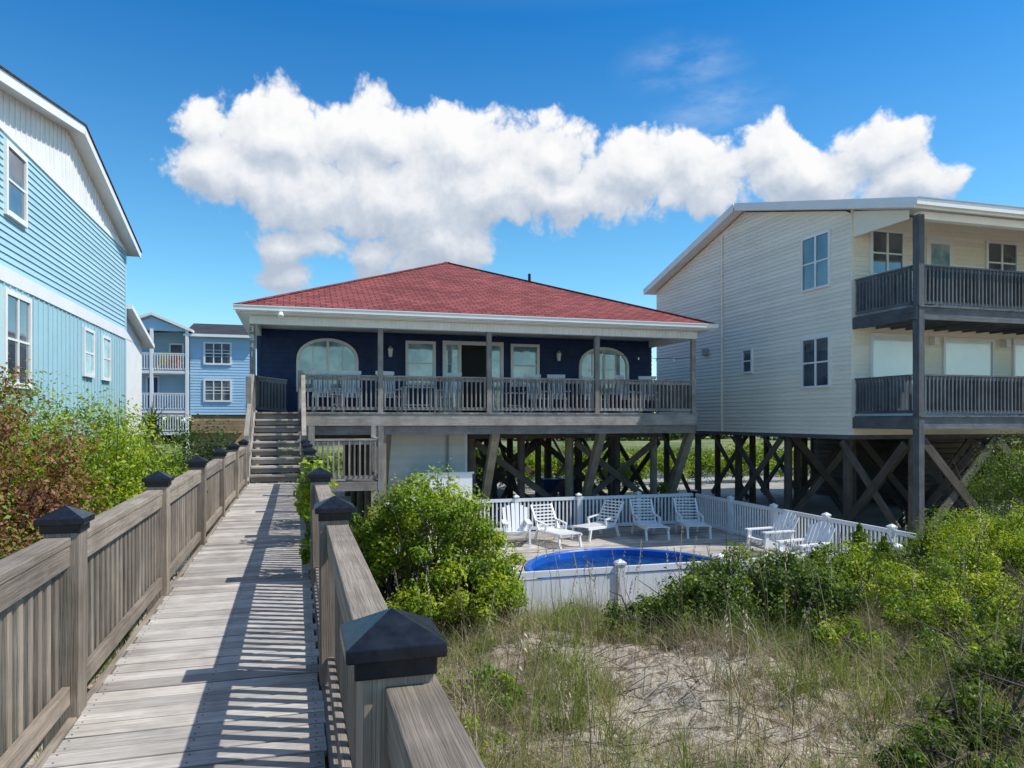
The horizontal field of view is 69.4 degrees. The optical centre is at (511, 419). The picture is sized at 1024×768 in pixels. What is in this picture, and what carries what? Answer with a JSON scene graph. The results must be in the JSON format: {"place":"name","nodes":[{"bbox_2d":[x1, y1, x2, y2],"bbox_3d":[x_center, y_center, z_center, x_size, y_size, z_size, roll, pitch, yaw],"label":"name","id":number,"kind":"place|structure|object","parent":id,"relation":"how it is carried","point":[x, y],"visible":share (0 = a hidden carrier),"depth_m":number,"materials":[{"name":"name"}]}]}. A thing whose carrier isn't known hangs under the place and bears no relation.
{"place":"outdoors","nodes":[
{"label":"outdoors","id":0,"kind":"place"},
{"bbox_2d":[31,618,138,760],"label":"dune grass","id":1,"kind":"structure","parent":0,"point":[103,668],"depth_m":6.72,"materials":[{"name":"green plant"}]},
{"bbox_2d":[144,444,793,475],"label":"marsh grass","id":2,"kind":"structure","parent":0,"point":[533,452],"depth_m":64.09,"materials":[{"name":"green plant"}]},
{"bbox_2d":[332,482,674,534],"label":"driveway","id":3,"kind":"structure","parent":0,"point":[529,491],"depth_m":26.30,"materials":[{"name":"concrete"}]},
{"bbox_2d":[386,434,473,535],"bbox_3d":[-2.795,1.855,22.349,2.380,2.890,4.530,0,0,-16],"label":"storage enclosure","id":4,"kind":"object","parent":3,"relation":"on","point":[412,453],"visible":0.39,"depth_m":21.08,"materials":[{"name":"white"}]},
{"bbox_2d":[541,478,559,503],"bbox_3d":[1.387,2.755,28.036,0.640,1.030,0.720,0,0,-16],"label":"trash can","id":5,"kind":"object","parent":3,"relation":"on","point":[548,485],"visible":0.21,"depth_m":27.74,"materials":[{"name":"blue plastic"}]},
{"bbox_2d":[557,477,574,503],"bbox_3d":[2.127,2.755,28.357,0.640,1.030,0.720,0,0,-16],"label":"trash can","id":6,"kind":"object","parent":3,"relation":"on","point":[562,493],"visible":0.09,"depth_m":28.12,"materials":[{"name":"black"}]},
{"bbox_2d":[0,0,1023,420],"label":"sky","id":7,"kind":"structure","parent":0,"point":[248,150],"materials":[{"name":"blue"}]},
{"bbox_2d":[20,421,1023,767],"bbox_3d":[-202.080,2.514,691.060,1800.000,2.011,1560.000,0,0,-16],"label":"ground","id":8,"kind":"structure","parent":0,"point":[662,697],"depth_m":5.44,"materials":[{"name":"beige sand"}]},
{"bbox_2d":[0,359,122,677],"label":"shrub","id":9,"kind":"object","parent":8,"relation":"on","point":[42,499],"visible":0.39,"depth_m":6.67,"materials":[{"name":"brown plant"}]},
{"bbox_2d":[0,90,126,551],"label":"walls","id":10,"kind":"structure","parent":8,"relation":"on","point":[63,261],"depth_m":17.44,"materials":[{"name":"teal wood"}]},
{"bbox_2d":[1,138,110,388],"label":"windows","id":11,"kind":"structure","parent":10,"relation":"attached to","point":[16,325],"depth_m":14.63,"materials":[{"name":"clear glass"}]},
{"bbox_2d":[0,65,154,450],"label":"roof and wing","id":12,"kind":"structure","parent":10,"relation":"attached to","point":[138,338],"depth_m":20.63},
{"bbox_2d":[0,352,207,657],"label":"shrub","id":13,"kind":"object","parent":8,"relation":"on","point":[123,468],"visible":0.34,"depth_m":8.97,"materials":[{"name":"green plant"}]},
{"bbox_2d":[34,404,257,609],"bbox_3d":[-7.319,1.519,13.995,4.993,3.724,6.206,0,0,-16],"label":"shrub","id":14,"kind":"object","parent":8,"relation":"on","point":[187,456],"visible":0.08,"depth_m":15.85,"materials":[{"name":"green plant"}]},
{"bbox_2d":[123,402,189,455],"bbox_3d":[-7.218,1.459,14.800,1.391,3.682,1.525,0,0,-16],"label":"shrub","id":15,"kind":"object","parent":8,"relation":"on","point":[157,430],"visible":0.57,"depth_m":14.68,"materials":[{"name":"green plant"}]},
{"bbox_2d":[139,312,259,465],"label":"pale blue beach house","id":16,"kind":"structure","parent":8,"relation":"on","point":[214,368],"depth_m":42.05,"materials":[{"name":"blue wood"}]},
{"bbox_2d":[158,352,169,370],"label":"balcony chair","id":17,"kind":"object","parent":16,"relation":"on","point":[163,360],"visible":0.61,"depth_m":41.62,"materials":[{"name":"yellow paint"}]},
{"bbox_2d":[170,352,180,370],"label":"balcony chair","id":18,"kind":"object","parent":16,"relation":"on","point":[174,360],"visible":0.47,"depth_m":41.76,"materials":[{"name":"white paint"}]},
{"bbox_2d":[0,439,484,767],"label":"boardwalk","id":19,"kind":"structure","parent":8,"relation":"on","point":[252,641],"depth_m":3.60,"materials":[{"name":"grey wood"}]},
{"bbox_2d":[243,372,306,483],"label":"entry stairs","id":20,"kind":"structure","parent":19,"relation":"on","point":[249,426],"depth_m":17.26,"materials":[{"name":"grey wood"}]},
{"bbox_2d":[288,453,338,564],"bbox_3d":[-2.421,1.878,9.086,0.592,2.997,5.715,0,0,-15],"label":"climbing vine","id":21,"kind":"object","parent":19,"relation":"attached to","point":[301,504],"visible":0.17,"depth_m":8.23,"materials":[{"name":"green plant"}]},
{"bbox_2d":[308,426,383,525],"bbox_3d":[-3.931,1.725,17.344,1.630,3.150,1.720,0,0,-16],"label":"side landing","id":22,"kind":"object","parent":8,"relation":"on","point":[373,480],"visible":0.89,"depth_m":16.65,"materials":[{"name":"grey wood"}]},
{"bbox_2d":[348,458,532,644],"bbox_3d":[-0.909,1.621,8.893,2.301,2.276,2.658,0,0,-16],"label":"vine covered shrub","id":23,"kind":"object","parent":8,"relation":"on","point":[484,575],"visible":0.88,"depth_m":8.59,"materials":[{"name":"green plant"}]},
{"bbox_2d":[348,523,580,767],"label":"beach shrub","id":24,"kind":"object","parent":8,"relation":"on","point":[498,680],"visible":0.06,"depth_m":5.63,"materials":[{"name":"green plant"}]},
{"bbox_2d":[250,324,696,483],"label":"porch deck and railing","id":25,"kind":"structure","parent":8,"relation":"on","point":[674,395],"depth_m":20.32,"materials":[{"name":"grey wood"}]},
{"bbox_2d":[257,376,286,411],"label":"porch gate","id":26,"kind":"structure","parent":25,"relation":"attached to","point":[265,380],"depth_m":19.96,"materials":[{"name":"grey wood"}]},
{"bbox_2d":[311,370,336,411],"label":"rocking chair","id":27,"kind":"object","parent":25,"relation":"on","point":[326,372],"visible":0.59,"depth_m":20.52,"materials":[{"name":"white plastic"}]},
{"bbox_2d":[330,394,345,411],"bbox_3d":[-4.726,-0.440,20.081,0.400,0.500,0.400,0,0,-16],"label":"patio table","id":28,"kind":"object","parent":25,"relation":"on","point":[339,404],"visible":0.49,"depth_m":19.96,"materials":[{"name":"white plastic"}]},
{"bbox_2d":[338,371,360,411],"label":"rocking chair","id":29,"kind":"object","parent":25,"relation":"on","point":[350,373],"visible":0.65,"depth_m":20.83,"materials":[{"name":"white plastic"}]},
{"bbox_2d":[375,371,403,411],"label":"rocking chair","id":30,"kind":"object","parent":25,"relation":"on","point":[389,373],"visible":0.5,"depth_m":21.05,"materials":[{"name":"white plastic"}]},
{"bbox_2d":[400,386,434,411],"bbox_3d":[-2.643,-0.550,20.794,0.900,0.720,0.900,0,0,-16],"label":"patio table","id":31,"kind":"object","parent":25,"relation":"on","point":[415,387],"visible":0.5,"depth_m":20.50,"materials":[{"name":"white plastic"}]},
{"bbox_2d":[437,373,461,412],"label":"rocking chair","id":32,"kind":"object","parent":25,"relation":"on","point":[452,375],"visible":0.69,"depth_m":21.59,"materials":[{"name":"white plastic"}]},
{"bbox_2d":[504,392,525,412],"bbox_3d":[0.085,-0.490,21.800,0.500,0.600,0.500,0,0,-16],"label":"patio table","id":33,"kind":"object","parent":25,"relation":"on","point":[513,405],"visible":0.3,"depth_m":21.60,"materials":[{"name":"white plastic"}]},
{"bbox_2d":[524,374,549,412],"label":"rocking chair","id":34,"kind":"object","parent":25,"relation":"on","point":[532,376],"visible":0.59,"depth_m":22.47,"materials":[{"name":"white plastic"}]},
{"bbox_2d":[547,375,570,412],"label":"rocking chair","id":35,"kind":"object","parent":25,"relation":"on","point":[555,376],"visible":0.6,"depth_m":22.57,"materials":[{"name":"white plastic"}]},
{"bbox_2d":[582,375,607,412],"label":"rocking chair","id":36,"kind":"object","parent":25,"relation":"on","point":[587,377],"visible":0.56,"depth_m":22.83,"materials":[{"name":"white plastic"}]},
{"bbox_2d":[614,375,642,412],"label":"rocking chair","id":37,"kind":"object","parent":25,"relation":"on","point":[619,376],"visible":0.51,"depth_m":22.80,"materials":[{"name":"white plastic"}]},
{"bbox_2d":[600,352,680,360],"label":"string lights","id":38,"kind":"object","parent":25,"relation":"attached to","point":[643,357],"visible":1,"depth_m":21.74,"materials":[{"name":"black rubber"}]},
{"bbox_2d":[638,376,658,412],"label":"rocking chair","id":39,"kind":"object","parent":25,"relation":"on","point":[647,377],"visible":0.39,"depth_m":23.49,"materials":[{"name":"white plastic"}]},
{"bbox_2d":[142,412,809,443],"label":"distant treeline","id":40,"kind":"object","parent":8,"relation":"on","point":[675,436],"visible":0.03,"depth_m":110.01,"materials":[{"name":"green plant"}]},
{"bbox_2d":[260,425,697,525],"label":"pilings and braces","id":41,"kind":"object","parent":8,"relation":"on","point":[514,465],"visible":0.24,"depth_m":23.57,"materials":[{"name":"brown wood"}]},
{"bbox_2d":[257,329,651,412],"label":"walls","id":42,"kind":"structure","parent":41,"relation":"on","point":[277,351],"depth_m":22.35,"materials":[{"name":"blue wood"}]},
{"bbox_2d":[388,346,392,356],"bbox_3d":[-3.647,-2.040,22.164,0.180,0.320,0.206,0,0,-16],"label":"wall lantern","id":43,"kind":"object","parent":42,"relation":"attached to","point":[390,350],"depth_m":22.10,"materials":[{"name":"white glass"}]},
{"bbox_2d":[296,338,628,412],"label":"windows and door","id":44,"kind":"structure","parent":42,"relation":"in","point":[464,358],"depth_m":22.84,"materials":[{"name":"clear glass"}]},
{"bbox_2d":[233,274,718,348],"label":"eaves and gutter","id":45,"kind":"object","parent":42,"relation":"on","point":[360,320],"visible":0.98,"depth_m":20.15,"materials":[{"name":"white paint"}]},
{"bbox_2d":[233,262,715,328],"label":"roof","id":46,"kind":"structure","parent":45,"relation":"on","point":[446,287],"depth_m":21.63,"materials":[{"name":"red"}]},
{"bbox_2d":[556,351,560,360],"bbox_3d":[1.497,-2.040,23.669,0.180,0.320,0.206,0,0,-16],"label":"wall lantern","id":47,"kind":"object","parent":42,"relation":"attached to","point":[558,355],"depth_m":23.60,"materials":[{"name":"white glass"}]},
{"bbox_2d":[255,439,809,508],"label":"background shrubs","id":48,"kind":"object","parent":8,"relation":"on","point":[707,464],"visible":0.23,"depth_m":36.26,"materials":[{"name":"green plant"}]},
{"bbox_2d":[278,444,793,470],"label":"roadside shrubs","id":49,"kind":"object","parent":8,"relation":"on","point":[692,454],"visible":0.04,"depth_m":53.22,"materials":[{"name":"green plant"}]},
{"bbox_2d":[393,525,777,579],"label":"pool deck","id":50,"kind":"structure","parent":8,"relation":"on","point":[657,538],"depth_m":19.09,"materials":[{"name":"beige concrete"}]},
{"bbox_2d":[501,503,532,546],"bbox_3d":[0.110,2.664,18.691,0.730,0.987,1.019,0,0,-4],"label":"adirondack chair","id":51,"kind":"object","parent":50,"relation":"on","point":[521,531],"visible":0.87,"depth_m":18.94,"materials":[{"name":"white plastic"}]},
{"bbox_2d":[530,503,581,548],"bbox_3d":[1.101,2.688,18.760,0.660,0.943,1.491,0,0,-28],"label":"lounge chair","id":52,"kind":"object","parent":50,"relation":"on","point":[556,531],"visible":1,"depth_m":18.95,"materials":[{"name":"white plastic"}]},
{"bbox_2d":[570,500,623,541],"bbox_3d":[2.295,2.688,19.790,1.491,0.943,0.660,0,0,-44],"label":"lounge chair","id":53,"kind":"object","parent":50,"relation":"on","point":[597,525],"visible":1,"depth_m":19.89,"materials":[{"name":"white plastic"}]},
{"bbox_2d":[525,548,714,578],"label":"swimming pool","id":54,"kind":"structure","parent":50,"relation":"in","point":[599,557],"depth_m":17.16,"materials":[{"name":"liquid"}]},
{"bbox_2d":[629,499,669,540],"bbox_3d":[3.689,2.688,19.933,0.660,0.943,1.491,0,0,-8],"label":"lounge chair","id":55,"kind":"object","parent":50,"relation":"on","point":[647,524],"visible":1,"depth_m":20.27,"materials":[{"name":"white plastic"}]},
{"bbox_2d":[673,498,711,538],"bbox_3d":[4.906,2.688,20.187,0.660,0.943,1.491,0,0,-2],"label":"lounge chair","id":56,"kind":"object","parent":50,"relation":"on","point":[688,523],"visible":1,"depth_m":20.48,"materials":[{"name":"white plastic"}]},
{"bbox_2d":[744,511,799,555],"bbox_3d":[6.097,2.664,17.308,1.019,0.987,0.730,0,0,-21],"label":"adirondack chair","id":57,"kind":"object","parent":50,"relation":"on","point":[768,542],"visible":0.79,"depth_m":17.35,"materials":[{"name":"white plastic"}]},
{"bbox_2d":[776,521,835,561],"bbox_3d":[6.189,2.664,15.564,1.019,0.987,0.730,0,0,-26],"label":"adirondack chair","id":58,"kind":"object","parent":50,"relation":"on","point":[812,534],"visible":0.41,"depth_m":15.67,"materials":[{"name":"white plastic"}]},
{"bbox_2d":[388,489,981,617],"bbox_3d":[3.625,2.755,16.819,12.150,1.290,9.800,0,0,-16],"label":"pool fence","id":59,"kind":"object","parent":8,"relation":"on","point":[659,576],"visible":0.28,"depth_m":16.52,"materials":[{"name":"white plastic"}]},
{"bbox_2d":[386,503,1023,767],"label":"sea oats","id":60,"kind":"object","parent":8,"relation":"on","point":[566,685],"visible":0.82,"depth_m":5.70,"materials":[{"name":"green plant"}]},
{"bbox_2d":[437,582,1023,767],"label":"twig litter","id":61,"kind":"object","parent":8,"relation":"on","point":[643,686],"visible":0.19,"depth_m":5.31,"materials":[{"name":"brown plant"}]},
{"bbox_2d":[593,526,874,645],"bbox_3d":[2.483,1.863,8.063,3.355,1.419,1.758,0,0,-16],"label":"shrub","id":62,"kind":"object","parent":8,"relation":"on","point":[799,580],"visible":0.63,"depth_m":7.71,"materials":[{"name":"green plant"}]},
{"bbox_2d":[797,551,822,567],"bbox_3d":[4.006,2.118,9.826,0.940,0.781,0.900,0,0,37],"label":"juniper sapling","id":63,"kind":"object","parent":8,"relation":"on","point":[812,557],"visible":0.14,"depth_m":9.80,"materials":[{"name":"green plant"}]},
{"bbox_2d":[660,433,1023,543],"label":"pilings and braces","id":64,"kind":"object","parent":8,"relation":"on","point":[863,472],"visible":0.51,"depth_m":24.01,"materials":[{"name":"brown wood"}]},
{"bbox_2d":[656,210,1023,438],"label":"walls","id":65,"kind":"structure","parent":64,"relation":"on","point":[738,280],"depth_m":22.84,"materials":[{"name":"beige"}]},
{"bbox_2d":[643,196,1023,294],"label":"roof","id":66,"kind":"structure","parent":65,"relation":"on","point":[871,214],"depth_m":19.19,"materials":[{"name":"grey"}]},
{"bbox_2d":[702,229,1023,409],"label":"windows and doors","id":67,"kind":"structure","parent":65,"relation":"attached to","point":[891,355],"depth_m":21.08,"materials":[{"name":"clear glass"}]},
{"bbox_2d":[839,523,886,578],"bbox_3d":[4.868,1.980,10.401,0.990,1.078,0.950,0,0,-16],"label":"juniper sapling","id":68,"kind":"object","parent":8,"relation":"on","point":[861,537],"visible":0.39,"depth_m":10.35,"materials":[{"name":"green plant"}]},
{"bbox_2d":[873,535,903,572],"bbox_3d":[5.439,2.158,10.886,0.919,0.926,0.951,0,0,-16],"label":"juniper sapling","id":69,"kind":"object","parent":8,"relation":"on","point":[890,552],"visible":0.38,"depth_m":10.81,"materials":[{"name":"green plant"}]},
{"bbox_2d":[785,495,1023,681],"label":"beach shrub","id":70,"kind":"object","parent":8,"relation":"on","point":[1011,541],"visible":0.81,"depth_m":7.98,"materials":[{"name":"green plant"}]},
{"bbox_2d":[802,431,1023,581],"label":"beach shrub","id":71,"kind":"object","parent":8,"relation":"on","point":[1013,480],"visible":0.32,"depth_m":13.41,"materials":[{"name":"green plant"}]},
{"bbox_2d":[907,531,959,584],"bbox_3d":[6.235,2.148,11.103,0.979,0.973,0.946,0,0,-16],"label":"juniper sapling","id":72,"kind":"object","parent":8,"relation":"on","point":[919,553],"visible":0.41,"depth_m":11.07,"materials":[{"name":"green plant"}]},
{"bbox_2d":[852,214,1023,534],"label":"porches","id":73,"kind":"object","parent":8,"relation":"on","point":[981,287],"visible":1,"depth_m":18.60,"materials":[{"name":"grey wood"}]},
{"bbox_2d":[901,278,942,307],"bbox_3d":[10.623,-3.276,19.265,0.730,0.987,1.019,0,0,4],"label":"porch chair","id":74,"kind":"object","parent":73,"relation":"on","point":[912,297],"visible":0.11,"depth_m":19.39,"materials":[{"name":"white plastic"}]},
{"bbox_2d":[872,614,1023,767],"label":"dark beach shrub","id":75,"kind":"object","parent":8,"relation":"on","point":[937,723],"visible":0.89,"depth_m":4.40,"materials":[{"name":"green plant"}]},
{"bbox_2d":[256,467,809,482],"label":"road","id":76,"kind":"structure","parent":0,"point":[659,475],"depth_m":43.69,"materials":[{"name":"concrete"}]},
{"bbox_2d":[409,544,1023,767],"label":"dune grass","id":77,"kind":"structure","parent":0,"point":[889,696],"depth_m":5.41,"materials":[{"name":"green plant"}]},
{"bbox_2d":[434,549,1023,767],"bbox_3d":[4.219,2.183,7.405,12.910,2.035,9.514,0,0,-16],"label":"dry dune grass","id":78,"kind":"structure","parent":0,"point":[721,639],"depth_m":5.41,"materials":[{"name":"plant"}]},
{"bbox_2d":[594,476,1020,533],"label":"driveway","id":79,"kind":"structure","parent":0,"point":[872,514],"depth_m":28.85,"materials":[{"name":"concrete"}]}
]}

